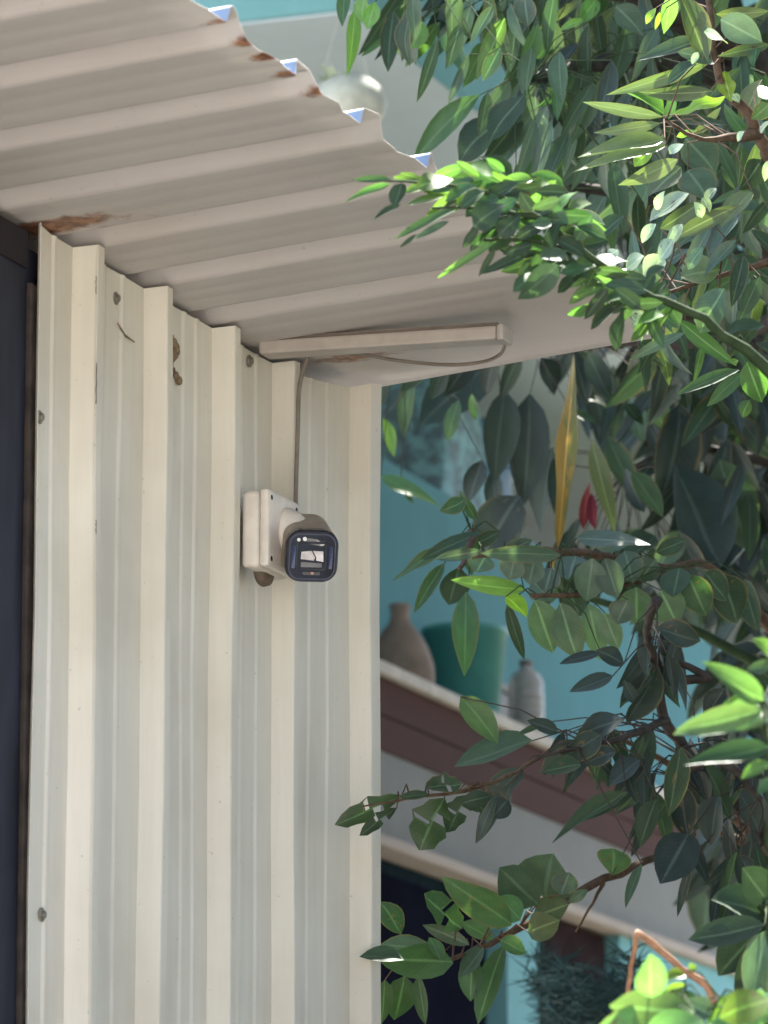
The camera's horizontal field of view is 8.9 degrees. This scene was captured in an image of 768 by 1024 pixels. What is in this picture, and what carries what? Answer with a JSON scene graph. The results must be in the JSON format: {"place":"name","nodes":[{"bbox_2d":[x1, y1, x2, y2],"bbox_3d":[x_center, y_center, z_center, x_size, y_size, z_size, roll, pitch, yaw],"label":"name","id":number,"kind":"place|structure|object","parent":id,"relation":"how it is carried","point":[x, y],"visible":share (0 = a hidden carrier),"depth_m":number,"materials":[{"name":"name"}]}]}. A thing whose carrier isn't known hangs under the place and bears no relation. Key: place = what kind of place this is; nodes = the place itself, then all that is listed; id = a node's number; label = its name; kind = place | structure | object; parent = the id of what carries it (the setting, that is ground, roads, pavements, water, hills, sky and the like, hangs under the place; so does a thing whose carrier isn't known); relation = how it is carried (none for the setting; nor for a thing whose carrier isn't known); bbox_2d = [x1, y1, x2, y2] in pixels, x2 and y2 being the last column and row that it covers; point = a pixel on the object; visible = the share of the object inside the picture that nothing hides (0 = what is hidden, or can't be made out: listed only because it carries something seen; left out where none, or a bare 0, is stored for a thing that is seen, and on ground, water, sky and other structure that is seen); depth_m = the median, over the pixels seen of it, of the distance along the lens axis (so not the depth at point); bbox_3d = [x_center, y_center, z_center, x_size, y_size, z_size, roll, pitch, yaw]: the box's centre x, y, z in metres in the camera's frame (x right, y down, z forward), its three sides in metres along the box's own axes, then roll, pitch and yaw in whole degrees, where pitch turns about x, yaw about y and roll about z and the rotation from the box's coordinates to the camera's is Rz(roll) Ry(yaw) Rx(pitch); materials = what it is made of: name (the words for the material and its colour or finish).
{"place":"outdoors","nodes":[
{"label":"outdoors","id":0,"kind":"place"},
{"bbox_2d":[381,378,486,510],"bbox_3d":[0.108,0.119,15.720,0.348,1.053,0.448,-4,-12,20],"label":"window","id":1,"kind":"structure","parent":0,"point":[433,456],"depth_m":15.59,"materials":[{"name":"teal glass"}]},
{"bbox_2d":[480,417,512,494],"bbox_3d":[0.257,0.206,16.254,0.344,1.085,0.344,-4,-12,20],"label":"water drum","id":2,"kind":"object","parent":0,"point":[506,478],"visible":0.03,"depth_m":16.23,"materials":[{"name":"plastic"}]},
{"bbox_2d":[500,683,508,717],"bbox_3d":[0.291,0.618,14.659,0.114,0.235,0.214,-4,-12,20],"label":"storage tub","id":3,"kind":"object","parent":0,"point":[504,699],"visible":0.06,"depth_m":14.70,"materials":[{"name":"white plastic"}]},
{"label":"ground","id":4,"kind":"structure","parent":0,"visible":0},
{"bbox_2d":[0,0,650,1023],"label":"shed","id":5,"kind":"structure","parent":4,"relation":"on","point":[190,754],"depth_m":5.46,"materials":[{"name":"beige paint"}]},
{"bbox_2d":[0,249,37,1023],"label":"door","id":6,"kind":"structure","parent":5,"relation":"in","point":[14,278],"depth_m":5.19,"materials":[{"name":"black metal"}]},
{"bbox_2d":[117,323,182,384],"bbox_3d":[-0.262,-0.187,5.554,0.008,0.055,0.181,-4,-12,20],"label":"mud nest","id":7,"kind":"object","parent":5,"relation":"attached to","point":[176,353],"visible":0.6,"depth_m":5.62,"materials":[{"name":"brown soil"}]},
{"bbox_2d":[242,489,338,586],"bbox_3d":[-0.113,0.034,5.739,0.108,0.108,0.125,2,-12,-8],"label":"security camera","id":8,"kind":"object","parent":5,"relation":"attached to","point":[283,538],"visible":1,"depth_m":5.70,"materials":[{"name":"white plastic"}]},
{"bbox_2d":[259,322,512,358],"bbox_3d":[0.001,-0.200,5.805,0.305,0.029,0.037,-4,-12,20],"label":"cable trunking","id":9,"kind":"object","parent":5,"relation":"attached to","point":[410,339],"visible":1,"depth_m":5.79,"materials":[{"name":"plastic"}]},
{"bbox_2d":[293,344,505,504],"bbox_3d":[0.054,-0.101,5.874,0.291,0.195,0.158,-7,-13,29],"label":"camera cable","id":10,"kind":"object","parent":9,"relation":"hanging from","point":[298,404],"visible":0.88,"depth_m":5.90,"materials":[{"name":"white plastic"}]},
{"bbox_2d":[192,0,767,1023],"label":"house","id":11,"kind":"structure","parent":4,"relation":"on","point":[426,732],"depth_m":14.09,"materials":[{"name":"teal paint"}]},
{"bbox_2d":[317,0,386,119],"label":"hanging planter","id":12,"kind":"object","parent":11,"relation":"hanging from","point":[350,91],"visible":0.66,"depth_m":11.83,"materials":[{"name":"ceramic"}]},
{"bbox_2d":[380,602,434,683],"bbox_3d":[0.044,0.387,13.624,0.192,0.272,0.192,-4,-12,20],"label":"clay jug","id":13,"kind":"object","parent":11,"relation":"on","point":[403,646],"visible":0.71,"depth_m":13.56,"materials":[{"name":"ceramic"}]},
{"bbox_2d":[381,859,485,1023],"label":"window","id":14,"kind":"structure","parent":11,"relation":"in","point":[403,887],"depth_m":13.37,"materials":[{"name":"black glass"}]},
{"bbox_2d":[421,622,507,713],"bbox_3d":[0.232,0.484,14.235,0.252,0.328,0.260,-4,-12,20],"label":"bucket","id":15,"kind":"object","parent":11,"relation":"on","point":[482,678],"visible":0.54,"depth_m":14.15,"materials":[{"name":"teal plastic"}]},
{"bbox_2d":[508,660,544,733],"bbox_3d":[0.419,0.580,14.608,0.109,0.289,0.109,-4,-12,20],"label":"vase","id":16,"kind":"object","parent":11,"relation":"on","point":[526,688],"visible":0.54,"depth_m":14.57,"materials":[{"name":"grey ceramic"}]},
{"bbox_2d":[538,921,604,1022],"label":"window","id":17,"kind":"structure","parent":11,"relation":"in","point":[572,940],"depth_m":14.56,"materials":[{"name":"brown glass"}]},
{"bbox_2d":[346,155,767,378],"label":"leafy sapling","id":18,"kind":"object","parent":4,"relation":"on","point":[494,202],"visible":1,"depth_m":4.88,"materials":[{"name":"green plant"}]},
{"bbox_2d":[503,934,670,1023],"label":"asparagus fern","id":19,"kind":"object","parent":4,"relation":"on","point":[564,995],"visible":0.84,"depth_m":8.91,"materials":[{"name":"green plant"}]},
{"bbox_2d":[626,929,716,1002],"bbox_3d":[0.275,1.416,4.396,0.119,2.089,0.057,5,-13,-23],"label":"forked dry stem","id":20,"kind":"object","parent":4,"relation":"on","point":[672,960],"visible":0.79,"depth_m":4.57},
{"bbox_2d":[600,638,767,1023],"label":"bright shrub","id":21,"kind":"object","parent":4,"relation":"on","point":[649,1000],"visible":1,"depth_m":4.08,"materials":[{"name":"green plant"}]},
{"bbox_2d":[688,866,767,993],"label":"broad leaf plant","id":22,"kind":"object","parent":4,"relation":"on","point":[739,941],"visible":0.92,"depth_m":4.87,"materials":[{"name":"green plant"}]},
{"label":"garden soil","id":23,"kind":"structure","parent":0,"visible":0},
{"bbox_2d":[335,739,765,854],"bbox_3d":[0.307,1.535,6.315,0.205,2.626,1.521,-5,-13,22],"label":"chewed branch tree","id":24,"kind":"object","parent":23,"relation":"on","point":[426,836],"visible":0.85,"depth_m":5.91,"materials":[{"name":"green plant"}]},
{"bbox_2d":[336,0,767,349],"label":"mango tree","id":25,"kind":"object","parent":23,"relation":"on","point":[609,43],"visible":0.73,"depth_m":6.98,"materials":[{"name":"green plant"}]},
{"bbox_2d":[360,830,745,1023],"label":"guava branch tree","id":26,"kind":"object","parent":23,"relation":"on","point":[527,883],"visible":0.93,"depth_m":6.43,"materials":[{"name":"green plant"}]},
{"bbox_2d":[380,305,767,704],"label":"dark mango tree","id":27,"kind":"object","parent":23,"relation":"on","point":[720,505],"visible":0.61,"depth_m":8.28,"materials":[{"name":"green plant"}]},
{"bbox_2d":[392,491,767,675],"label":"pinnate shrub","id":28,"kind":"object","parent":23,"relation":"on","point":[563,626],"visible":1,"depth_m":6.58,"materials":[{"name":"green plant"}]},
{"bbox_2d":[454,595,767,921],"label":"dark shrub","id":29,"kind":"object","parent":23,"relation":"on","point":[712,799],"visible":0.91,"depth_m":6.44,"materials":[{"name":"green plant"}]},
{"bbox_2d":[534,0,767,424],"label":"shade tree","id":30,"kind":"object","parent":23,"relation":"on","point":[623,365],"visible":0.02,"depth_m":9.70,"materials":[{"name":"green plant"}]},
{"bbox_2d":[549,353,767,952],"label":"dark hedge tree","id":31,"kind":"object","parent":23,"relation":"on","point":[697,899],"visible":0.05,"depth_m":10.08,"materials":[{"name":"green plant"}]},
{"bbox_2d":[550,352,767,677],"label":"croton","id":32,"kind":"object","parent":23,"relation":"on","point":[566,445],"visible":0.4,"depth_m":7.48,"materials":[{"name":"yellow plant"}]},
{"bbox_2d":[574,0,767,417],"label":"tree leaves","id":33,"kind":"object","parent":23,"relation":"on","point":[729,300],"visible":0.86,"depth_m":5.91,"materials":[{"name":"green plant"}]}
]}

